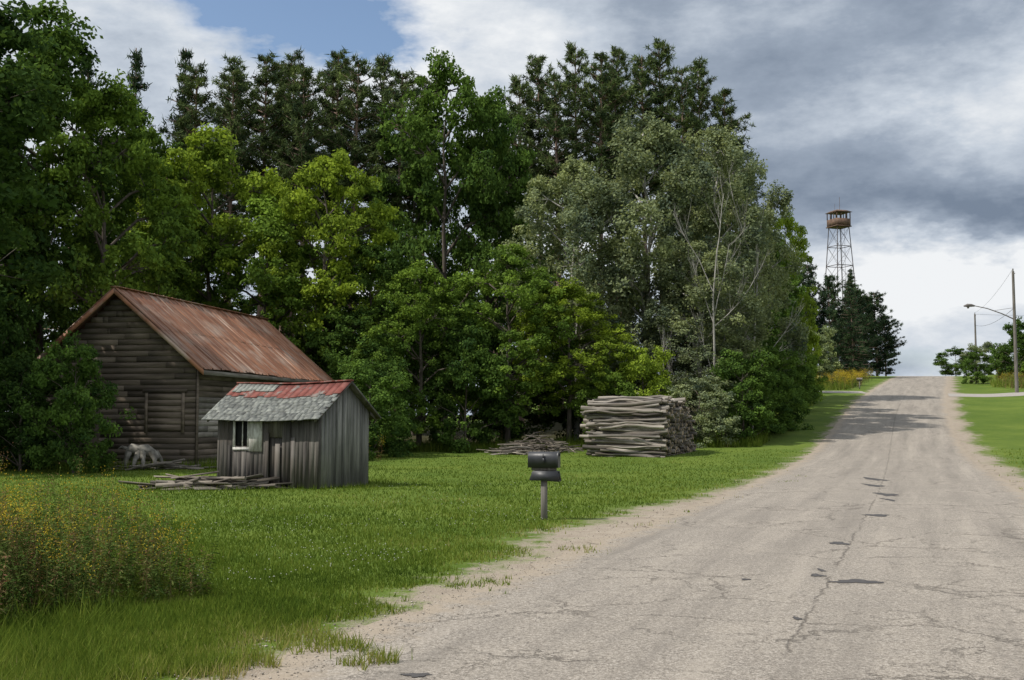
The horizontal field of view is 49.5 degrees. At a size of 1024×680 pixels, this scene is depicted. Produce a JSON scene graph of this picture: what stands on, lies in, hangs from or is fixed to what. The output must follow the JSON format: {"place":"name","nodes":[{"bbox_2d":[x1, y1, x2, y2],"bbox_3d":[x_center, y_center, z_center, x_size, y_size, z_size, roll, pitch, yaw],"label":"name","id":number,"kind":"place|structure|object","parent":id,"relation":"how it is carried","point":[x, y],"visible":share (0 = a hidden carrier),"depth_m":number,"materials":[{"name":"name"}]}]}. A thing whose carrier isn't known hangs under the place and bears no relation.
{"place":"outdoors","nodes":[
{"label":"outdoors","id":0,"kind":"place"},
{"bbox_2d":[0,373,1023,679],"bbox_3d":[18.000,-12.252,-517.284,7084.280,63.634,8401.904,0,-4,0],"label":"ground","id":1,"kind":"structure","parent":0,"point":[984,427],"depth_m":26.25,"materials":[{"name":"plant"}]},
{"bbox_2d":[0,77,50,332],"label":"maple tree","id":2,"kind":"object","parent":1,"relation":"on","point":[30,220],"visible":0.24,"depth_m":44.10,"materials":[{"name":"green plant"}]},
{"bbox_2d":[0,296,52,468],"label":"shrub","id":3,"kind":"object","parent":1,"relation":"on","point":[12,337],"visible":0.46,"depth_m":37.27,"materials":[{"name":"green plant"}]},
{"bbox_2d":[0,57,61,350],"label":"maple tree","id":4,"kind":"object","parent":1,"relation":"on","point":[10,62],"visible":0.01,"depth_m":53.44,"materials":[{"name":"green plant"}]},
{"bbox_2d":[0,0,79,307],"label":"maple tree","id":5,"kind":"object","parent":1,"relation":"on","point":[17,120],"visible":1,"depth_m":35.30,"materials":[{"name":"green plant"}]},
{"bbox_2d":[0,357,93,470],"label":"shrub","id":6,"kind":"object","parent":1,"relation":"on","point":[18,393],"visible":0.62,"depth_m":35.07,"materials":[{"name":"green plant"}]},
{"bbox_2d":[26,54,120,398],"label":"spruce tree","id":7,"kind":"object","parent":1,"relation":"on","point":[87,73],"visible":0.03,"depth_m":72.80,"materials":[{"name":"green plant"}]},
{"bbox_2d":[14,329,135,472],"bbox_3d":[-13.759,2.030,34.584,3.472,4.752,3.099,-2,-5,28],"label":"shrub","id":8,"kind":"object","parent":1,"relation":"on","point":[82,426],"visible":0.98,"depth_m":33.94,"materials":[{"name":"green plant"}]},
{"bbox_2d":[0,0,159,418],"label":"maple tree","id":9,"kind":"object","parent":1,"relation":"on","point":[71,45],"visible":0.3,"depth_m":48.02,"materials":[{"name":"green plant"}]},
{"bbox_2d":[0,68,201,344],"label":"maple tree","id":10,"kind":"object","parent":1,"relation":"on","point":[110,99],"visible":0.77,"depth_m":47.07,"materials":[{"name":"green plant"}]},
{"bbox_2d":[0,442,219,624],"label":"goldenrod weed patch","id":11,"kind":"object","parent":1,"relation":"on","point":[11,568],"visible":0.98,"depth_m":9.88,"materials":[{"name":"green plant"}]},
{"bbox_2d":[80,47,158,306],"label":"spruce tree","id":12,"kind":"object","parent":1,"relation":"on","point":[136,78],"visible":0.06,"depth_m":72.73,"materials":[{"name":"green plant"}]},
{"bbox_2d":[118,443,163,469],"bbox_3d":[-12.350,3.881,36.913,1.504,0.888,0.784,0,-4,-6],"label":"bleached tree stump","id":13,"kind":"object","parent":1,"relation":"on","point":[141,452],"visible":0.81,"depth_m":36.85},
{"bbox_2d":[67,126,244,322],"bbox_3d":[-18.665,-2.712,58.370,8.727,17.311,10.311,3,-5,-32],"label":"maple tree","id":14,"kind":"object","parent":1,"relation":"on","point":[180,276],"visible":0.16,"depth_m":56.52,"materials":[{"name":"green plant"}]},
{"bbox_2d":[104,458,216,470],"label":"fallen sticks","id":15,"kind":"object","parent":1,"relation":"on","point":[167,464],"visible":0.89,"depth_m":36.22,"materials":[{"name":"grey wood"}]},
{"bbox_2d":[30,286,332,465],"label":"old barn","id":16,"kind":"structure","parent":1,"relation":"on","point":[168,363],"depth_m":38.66,"materials":[{"name":"wood"}]},
{"bbox_2d":[70,389,186,463],"bbox_3d":[-13.267,3.033,38.298,4.400,2.660,0.070,-1,-4,12],"label":"boarded window","id":17,"kind":"structure","parent":16,"relation":"in","point":[159,408],"depth_m":38.08,"materials":[{"name":"wood"}]},
{"bbox_2d":[162,48,216,290],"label":"spruce tree","id":18,"kind":"object","parent":1,"relation":"on","point":[185,55],"visible":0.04,"depth_m":76.09,"materials":[{"name":"green plant"}]},
{"bbox_2d":[156,60,227,286],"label":"red pine tree","id":19,"kind":"object","parent":1,"relation":"on","point":[185,124],"visible":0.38,"depth_m":73.02,"materials":[{"name":"green plant"}]},
{"bbox_2d":[118,471,294,490],"bbox_3d":[-7.199,3.373,26.229,4.053,0.528,1.542,-1,-4,16],"label":"scrap lumber pile","id":20,"kind":"object","parent":1,"relation":"on","point":[214,482],"visible":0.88,"depth_m":26.07,"materials":[{"name":"grey wood"}]},
{"bbox_2d":[115,122,306,359],"bbox_3d":[-15.546,-2.642,57.647,9.594,17.107,8.057,1,-4,-18],"label":"maple tree","id":21,"kind":"object","parent":1,"relation":"on","point":[213,158],"visible":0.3,"depth_m":57.03,"materials":[{"name":"green plant"}]},
{"bbox_2d":[191,67,266,306],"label":"red pine tree","id":22,"kind":"object","parent":1,"relation":"on","point":[239,125],"visible":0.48,"depth_m":70.88,"materials":[{"name":"green plant"}]},
{"bbox_2d":[197,51,263,297],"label":"red pine tree","id":23,"kind":"object","parent":1,"relation":"on","point":[233,66],"visible":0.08,"depth_m":75.10,"materials":[{"name":"green plant"}]},
{"bbox_2d":[235,51,299,316],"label":"red pine tree","id":24,"kind":"object","parent":1,"relation":"on","point":[270,74],"visible":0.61,"depth_m":72.72,"materials":[{"name":"green plant"}]},
{"bbox_2d":[198,192,355,375],"bbox_3d":[-12.111,-0.931,55.728,9.259,13.384,8.066,-3,-5,39],"label":"maple tree","id":25,"kind":"object","parent":1,"relation":"on","point":[268,225],"visible":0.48,"depth_m":55.11,"materials":[{"name":"green plant"}]},
{"bbox_2d":[246,69,307,334],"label":"red pine tree","id":26,"kind":"object","parent":1,"relation":"on","point":[274,84],"visible":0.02,"depth_m":80.65,"materials":[{"name":"green plant"}]},
{"bbox_2d":[247,47,320,338],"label":"red pine tree","id":27,"kind":"object","parent":1,"relation":"on","point":[292,67],"visible":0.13,"depth_m":75.08,"materials":[{"name":"green plant"}]},
{"bbox_2d":[201,379,381,488],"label":"wooden shed","id":28,"kind":"structure","parent":1,"relation":"on","point":[304,434],"depth_m":26.72,"materials":[{"name":"grey"}]},
{"bbox_2d":[232,421,262,451],"bbox_3d":[-6.413,2.281,26.982,0.950,0.840,0.090,-2,-5,30],"label":"window","id":29,"kind":"structure","parent":28,"relation":"in","point":[250,434],"depth_m":26.93,"materials":[{"name":"black"}]},
{"bbox_2d":[257,66,342,326],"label":"red pine tree","id":30,"kind":"object","parent":1,"relation":"on","point":[305,105],"visible":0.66,"depth_m":70.74,"materials":[{"name":"green plant"}]},
{"bbox_2d":[240,148,408,369],"bbox_3d":[-9.080,-2.026,56.051,8.152,15.689,7.950,-1,-4,19],"label":"maple tree","id":31,"kind":"object","parent":1,"relation":"on","point":[303,203],"visible":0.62,"depth_m":54.70,"materials":[{"name":"green plant"}]},
{"bbox_2d":[310,58,359,330],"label":"red pine tree","id":32,"kind":"object","parent":1,"relation":"on","point":[322,72],"visible":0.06,"depth_m":80.22,"materials":[{"name":"green plant"}]},
{"bbox_2d":[307,46,369,376],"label":"red pine tree","id":33,"kind":"object","parent":1,"relation":"on","point":[329,91],"visible":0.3,"depth_m":73.88,"materials":[{"name":"green plant"}]},
{"bbox_2d":[308,53,398,358],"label":"red pine tree","id":34,"kind":"object","parent":1,"relation":"on","point":[362,92],"visible":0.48,"depth_m":71.95,"materials":[{"name":"green plant"}]},
{"bbox_2d":[334,358,413,457],"bbox_3d":[-5.922,2.959,46.867,3.569,4.499,4.973,0,-4,0],"label":"shrub","id":35,"kind":"object","parent":1,"relation":"on","point":[378,400],"visible":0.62,"depth_m":46.36,"materials":[{"name":"green plant"}]},
{"bbox_2d":[322,331,426,452],"bbox_3d":[-6.372,2.547,50.876,4.883,5.892,4.724,1,-4,-8],"label":"shrub","id":36,"kind":"object","parent":1,"relation":"on","point":[394,365],"visible":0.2,"depth_m":50.41,"materials":[{"name":"green plant"}]},
{"bbox_2d":[302,235,448,391],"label":"maple tree","id":37,"kind":"object","parent":1,"relation":"on","point":[383,255],"visible":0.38,"depth_m":54.19,"materials":[{"name":"green plant"}]},
{"bbox_2d":[350,52,414,235],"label":"red pine tree","id":38,"kind":"object","parent":1,"relation":"on","point":[383,65],"visible":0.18,"depth_m":74.91,"materials":[{"name":"green plant"}]},
{"bbox_2d":[163,480,613,581],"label":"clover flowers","id":39,"kind":"object","parent":1,"relation":"on","point":[346,536],"visible":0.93,"depth_m":14.98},
{"bbox_2d":[363,66,440,409],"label":"red pine tree","id":40,"kind":"object","parent":1,"relation":"on","point":[393,94],"visible":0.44,"depth_m":71.62,"materials":[{"name":"green plant"}]},
{"bbox_2d":[345,259,479,449],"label":"maple tree","id":41,"kind":"object","parent":1,"relation":"on","point":[415,311],"visible":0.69,"depth_m":52.58,"materials":[{"name":"green plant"}]},
{"bbox_2d":[362,141,462,435],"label":"maple tree","id":42,"kind":"object","parent":1,"relation":"on","point":[434,222],"visible":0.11,"depth_m":70.76,"materials":[{"name":"green plant"}]},
{"bbox_2d":[396,75,455,430],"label":"red pine tree","id":43,"kind":"object","parent":1,"relation":"on","point":[426,87],"visible":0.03,"depth_m":79.76,"materials":[{"name":"green plant"}]},
{"bbox_2d":[367,46,538,434],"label":"maple tree","id":44,"kind":"object","parent":1,"relation":"on","point":[425,130],"visible":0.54,"depth_m":66.65,"materials":[{"name":"green plant"}]},
{"bbox_2d":[412,316,525,452],"bbox_3d":[-1.960,2.186,52.540,5.250,6.852,4.617,0,-4,0],"label":"shrub","id":45,"kind":"object","parent":1,"relation":"on","point":[483,434],"visible":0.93,"depth_m":51.95,"materials":[{"name":"green plant"}]},
{"bbox_2d":[429,85,554,423],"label":"maple tree","id":46,"kind":"object","parent":1,"relation":"on","point":[516,166],"visible":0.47,"depth_m":68.51,"materials":[{"name":"green plant"}]},
{"bbox_2d":[429,243,581,445],"bbox_3d":[-0.370,0.318,53.946,7.167,10.386,6.211,-1,-4,15],"label":"maple tree","id":47,"kind":"object","parent":1,"relation":"on","point":[529,290],"visible":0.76,"depth_m":53.40,"materials":[{"name":"green plant"}]},
{"bbox_2d":[455,354,562,441],"bbox_3d":[0.158,2.992,58.144,5.793,5.526,5.291,3,-5,-38],"label":"shrub","id":48,"kind":"object","parent":1,"relation":"on","point":[535,418],"visible":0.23,"depth_m":57.74,"materials":[{"name":"green plant"}]},
{"bbox_2d":[485,446,543,454],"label":"scrap boards","id":49,"kind":"object","parent":1,"relation":"on","point":[508,450],"visible":0.86,"depth_m":49.09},
{"bbox_2d":[492,73,559,424],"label":"red pine tree","id":50,"kind":"object","parent":1,"relation":"on","point":[515,109],"visible":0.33,"depth_m":80.89,"materials":[{"name":"green plant"}]},
{"bbox_2d":[476,431,584,454],"bbox_3d":[0.970,4.693,50.120,5.192,1.122,3.522,0,-4,0],"label":"brush pile","id":51,"kind":"object","parent":1,"relation":"on","point":[551,445],"visible":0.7,"depth_m":50.14,"materials":[{"name":"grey wood"}]},
{"bbox_2d":[513,53,570,414],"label":"red pine tree","id":52,"kind":"object","parent":1,"relation":"on","point":[536,64],"visible":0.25,"depth_m":83.12,"materials":[{"name":"green plant"}]},
{"bbox_2d":[528,451,560,519],"bbox_3d":[0.528,2.458,17.959,0.520,1.322,0.215,-1,-4,14],"label":"mailbox","id":53,"kind":"object","parent":1,"relation":"on","point":[543,466],"visible":0.99,"depth_m":17.92,"materials":[{"name":"black metal"}]},
{"bbox_2d":[526,70,592,403],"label":"red pine tree","id":54,"kind":"object","parent":1,"relation":"on","point":[564,128],"visible":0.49,"depth_m":79.77,"materials":[{"name":"green plant"}]},
{"bbox_2d":[511,277,632,442],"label":"maple tree","id":55,"kind":"object","parent":1,"relation":"on","point":[582,312],"visible":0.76,"depth_m":53.87,"materials":[{"name":"green plant"}]},
{"bbox_2d":[540,42,607,347],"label":"red pine tree","id":56,"kind":"object","parent":1,"relation":"on","point":[575,79],"visible":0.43,"depth_m":83.07,"materials":[{"name":"green plant"}]},
{"bbox_2d":[540,347,622,439],"bbox_3d":[4.031,2.944,59.859,5.823,5.356,5.532,1,-4,-17],"label":"shrub","id":57,"kind":"object","parent":1,"relation":"on","point":[561,418],"visible":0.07,"depth_m":58.55,"materials":[{"name":"green plant"}]},
{"bbox_2d":[493,154,670,440],"bbox_3d":[3.740,-2.099,58.768,9.454,15.454,7.553,1,-4,-8],"label":"poplar tree","id":58,"kind":"object","parent":1,"relation":"on","point":[587,192],"visible":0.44,"depth_m":58.27,"materials":[{"name":"green plant"}]},
{"bbox_2d":[571,52,635,322],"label":"red pine tree","id":59,"kind":"object","parent":1,"relation":"on","point":[600,109],"visible":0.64,"depth_m":81.01,"materials":[{"name":"green plant"}]},
{"bbox_2d":[572,365,635,444],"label":"shrub","id":60,"kind":"object","parent":1,"relation":"on","point":[589,392],"visible":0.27,"depth_m":52.19,"materials":[{"name":"green plant"}]},
{"bbox_2d":[591,44,637,274],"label":"red pine tree","id":61,"kind":"object","parent":1,"relation":"on","point":[616,53],"visible":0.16,"depth_m":89.26,"materials":[{"name":"green plant"}]},
{"bbox_2d":[589,70,646,394],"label":"red pine tree","id":62,"kind":"object","parent":1,"relation":"on","point":[615,106],"visible":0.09,"depth_m":83.20,"materials":[{"name":"green plant"}]},
{"bbox_2d":[579,395,697,457],"bbox_3d":[5.470,3.744,47.846,3.957,2.710,5.195,-2,-5,25],"label":"log pile","id":63,"kind":"object","parent":1,"relation":"on","point":[659,426],"visible":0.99,"depth_m":45.93,"materials":[{"name":"grey wood"}]},
{"bbox_2d":[553,110,728,409],"bbox_3d":[7.143,-3.562,59.355,9.064,18.134,9.139,-3,-5,39],"label":"poplar tree","id":64,"kind":"object","parent":1,"relation":"on","point":[638,151],"visible":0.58,"depth_m":57.62,"materials":[{"name":"green plant"}]},
{"bbox_2d":[605,343,676,397],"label":"shrub","id":65,"kind":"object","parent":1,"relation":"on","point":[650,375],"visible":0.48,"depth_m":53.22,"materials":[{"name":"green plant"}]},
{"bbox_2d":[610,54,672,323],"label":"red pine tree","id":66,"kind":"object","parent":1,"relation":"on","point":[640,88],"visible":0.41,"depth_m":81.86,"materials":[{"name":"green plant"}]},
{"bbox_2d":[626,36,694,390],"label":"red pine tree","id":67,"kind":"object","parent":1,"relation":"on","point":[669,88],"visible":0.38,"depth_m":82.92,"materials":[{"name":"green plant"}]},
{"bbox_2d":[646,65,714,404],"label":"red pine tree","id":68,"kind":"object","parent":1,"relation":"on","point":[683,89],"visible":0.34,"depth_m":80.81,"materials":[{"name":"green plant"}]},
{"bbox_2d":[661,374,740,448],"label":"shrub","id":69,"kind":"object","parent":1,"relation":"on","point":[689,392],"visible":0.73,"depth_m":52.02,"materials":[{"name":"green plant"}]},
{"bbox_2d":[634,240,770,438],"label":"poplar tree","id":70,"kind":"object","parent":1,"relation":"on","point":[734,337],"visible":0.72,"depth_m":55.60,"materials":[{"name":"green plant"}]},
{"bbox_2d":[674,55,730,374],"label":"red pine tree","id":71,"kind":"object","parent":1,"relation":"on","point":[699,69],"visible":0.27,"depth_m":83.12,"materials":[{"name":"green plant"}]},
{"bbox_2d":[645,124,782,423],"bbox_3d":[10.984,-3.306,60.540,8.225,17.237,9.884,1,-4,-12],"label":"poplar tree","id":72,"kind":"object","parent":1,"relation":"on","point":[705,163],"visible":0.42,"depth_m":59.64,"materials":[{"name":"green plant"}]},
{"bbox_2d":[668,173,771,436],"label":"bare dead tree","id":73,"kind":"object","parent":1,"relation":"on","point":[713,318],"visible":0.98,"depth_m":54.54,"materials":[{"name":"wood"}]},
{"bbox_2d":[705,87,758,310],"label":"red pine tree","id":74,"kind":"object","parent":1,"relation":"on","point":[727,110],"visible":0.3,"depth_m":82.20,"materials":[{"name":"green plant"}]},
{"bbox_2d":[706,348,783,441],"bbox_3d":[11.158,2.811,54.043,3.832,4.939,4.570,-2,-5,24],"label":"shrub","id":75,"kind":"object","parent":1,"relation":"on","point":[756,415],"visible":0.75,"depth_m":53.28,"materials":[{"name":"green plant"}]},
{"bbox_2d":[718,139,772,246],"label":"red pine tree","id":76,"kind":"object","parent":1,"relation":"on","point":[762,195],"visible":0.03,"depth_m":84.80,"materials":[{"name":"green plant"}]},
{"bbox_2d":[686,148,808,381],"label":"poplar tree","id":77,"kind":"object","parent":1,"relation":"on","point":[783,203],"visible":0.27,"depth_m":65.47,"materials":[{"name":"green plant"}]},
{"bbox_2d":[707,152,805,427],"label":"bare dead tree","id":78,"kind":"object","parent":1,"relation":"on","point":[754,270],"visible":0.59,"depth_m":58.08,"materials":[{"name":"grey plant"}]},
{"bbox_2d":[722,336,813,434],"bbox_3d":[12.775,2.503,58.066,5.183,5.526,4.459,-3,-5,36],"label":"shrub","id":79,"kind":"object","parent":1,"relation":"on","point":[778,394],"visible":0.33,"depth_m":56.78,"materials":[{"name":"green plant"}]},
{"bbox_2d":[729,242,806,340],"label":"maple tree","id":80,"kind":"object","parent":1,"relation":"on","point":[793,297],"visible":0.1,"depth_m":71.42,"materials":[{"name":"green plant"}]},
{"bbox_2d":[741,338,814,430],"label":"shrub","id":81,"kind":"object","parent":1,"relation":"on","point":[786,364],"visible":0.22,"depth_m":60.34,"materials":[{"name":"green plant"}]},
{"bbox_2d":[758,210,822,370],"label":"maple tree","id":82,"kind":"object","parent":1,"relation":"on","point":[814,338],"visible":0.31,"depth_m":83.94,"materials":[{"name":"green plant"}]},
{"bbox_2d":[770,336,820,419],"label":"shrub","id":83,"kind":"object","parent":1,"relation":"on","point":[803,369],"visible":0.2,"depth_m":66.23,"materials":[{"name":"green plant"}]},
{"bbox_2d":[786,333,825,404],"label":"shrub","id":84,"kind":"object","parent":1,"relation":"on","point":[811,362],"visible":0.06,"depth_m":72.52,"materials":[{"name":"green plant"}]},
{"bbox_2d":[797,345,827,403],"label":"shrub","id":85,"kind":"object","parent":1,"relation":"on","point":[823,378],"visible":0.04,"depth_m":79.51,"materials":[{"name":"green plant"}]},
{"bbox_2d":[796,263,832,349],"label":"pine tree","id":86,"kind":"object","parent":1,"relation":"on","point":[809,282],"visible":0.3,"depth_m":134.15,"materials":[{"name":"green plant"}]},
{"bbox_2d":[802,325,843,383],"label":"apple tree","id":87,"kind":"object","parent":1,"relation":"on","point":[825,367],"visible":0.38,"depth_m":104.73,"materials":[{"name":"green plant"}]},
{"bbox_2d":[799,273,853,369],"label":"pine tree","id":88,"kind":"object","parent":1,"relation":"on","point":[829,312],"visible":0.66,"depth_m":133.10,"materials":[{"name":"green plant"}]},
{"bbox_2d":[825,197,863,370],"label":"fire lookout tower","id":89,"kind":"structure","parent":1,"relation":"on","point":[840,223],"depth_m":150.76,"materials":[{"name":"metal"}]},
{"bbox_2d":[832,274,876,377],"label":"spruce tree","id":90,"kind":"object","parent":1,"relation":"on","point":[855,361],"visible":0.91,"depth_m":132.20,"materials":[{"name":"green plant"}]},
{"bbox_2d":[835,283,881,369],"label":"pine tree","id":91,"kind":"object","parent":1,"relation":"on","point":[860,299],"visible":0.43,"depth_m":137.92,"materials":[{"name":"green plant"}]},
{"bbox_2d":[858,289,888,369],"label":"pine tree","id":92,"kind":"object","parent":1,"relation":"on","point":[870,299],"visible":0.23,"depth_m":159.59,"materials":[{"name":"green plant"}]},
{"bbox_2d":[858,289,907,375],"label":"pine tree","id":93,"kind":"object","parent":1,"relation":"on","point":[878,308],"visible":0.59,"depth_m":161.74,"materials":[{"name":"green plant"}]},
{"bbox_2d":[869,315,904,375],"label":"pine tree","id":94,"kind":"object","parent":1,"relation":"on","point":[887,371],"visible":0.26,"depth_m":164.82,"materials":[{"name":"green plant"}]},
{"bbox_2d":[933,346,973,375],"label":"shrub","id":95,"kind":"object","parent":1,"relation":"on","point":[942,362],"visible":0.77,"depth_m":149.73,"materials":[{"name":"green plant"}]},
{"bbox_2d":[958,349,994,383],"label":"shrub","id":96,"kind":"object","parent":1,"relation":"on","point":[980,367],"visible":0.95,"depth_m":111.78,"materials":[{"name":"green plant"}]},
{"bbox_2d":[959,341,1006,374],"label":"shrub","id":97,"kind":"object","parent":1,"relation":"on","point":[986,345],"visible":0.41,"depth_m":148.60,"materials":[{"name":"green plant"}]},
{"bbox_2d":[964,269,1018,392],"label":"utility pole","id":98,"kind":"object","parent":1,"relation":"on","point":[1014,339],"visible":0.94,"depth_m":90.26,"materials":[{"name":"grey wood"}]},
{"bbox_2d":[989,316,1023,378],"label":"tree","id":99,"kind":"object","parent":1,"relation":"on","point":[1001,357],"visible":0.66,"depth_m":109.19,"materials":[{"name":"green plant"}]},
{"bbox_2d":[0,374,1023,679],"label":"tall grass","id":100,"kind":"structure","parent":0,"point":[476,448],"depth_m":8.97,"materials":[{"name":"plant"}]},
{"bbox_2d":[0,0,1023,414],"label":"sky","id":101,"kind":"structure","parent":0,"point":[909,113],"materials":[{"name":"grey"}]},
{"bbox_2d":[249,376,1023,679],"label":"asphalt road","id":102,"kind":"structure","parent":0,"point":[938,549],"depth_m":10.38,"materials":[{"name":"asphalt"}]},
{"bbox_2d":[145,481,771,679],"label":"gravel stones","id":103,"kind":"object","parent":102,"relation":"on","point":[367,634],"visible":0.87,"depth_m":9.70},
{"bbox_2d":[402,477,897,676],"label":"asphalt patches","id":104,"kind":"object","parent":102,"relation":"on","point":[794,617],"visible":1,"depth_m":11.13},
{"bbox_2d":[816,368,872,389],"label":"goldenrod field","id":105,"kind":"structure","parent":0,"point":[853,376],"depth_m":107.77,"materials":[{"name":"yellow plant"}]},
{"bbox_2d":[948,392,1023,396],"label":"side road","id":106,"kind":"structure","parent":0,"point":[990,395],"depth_m":88.65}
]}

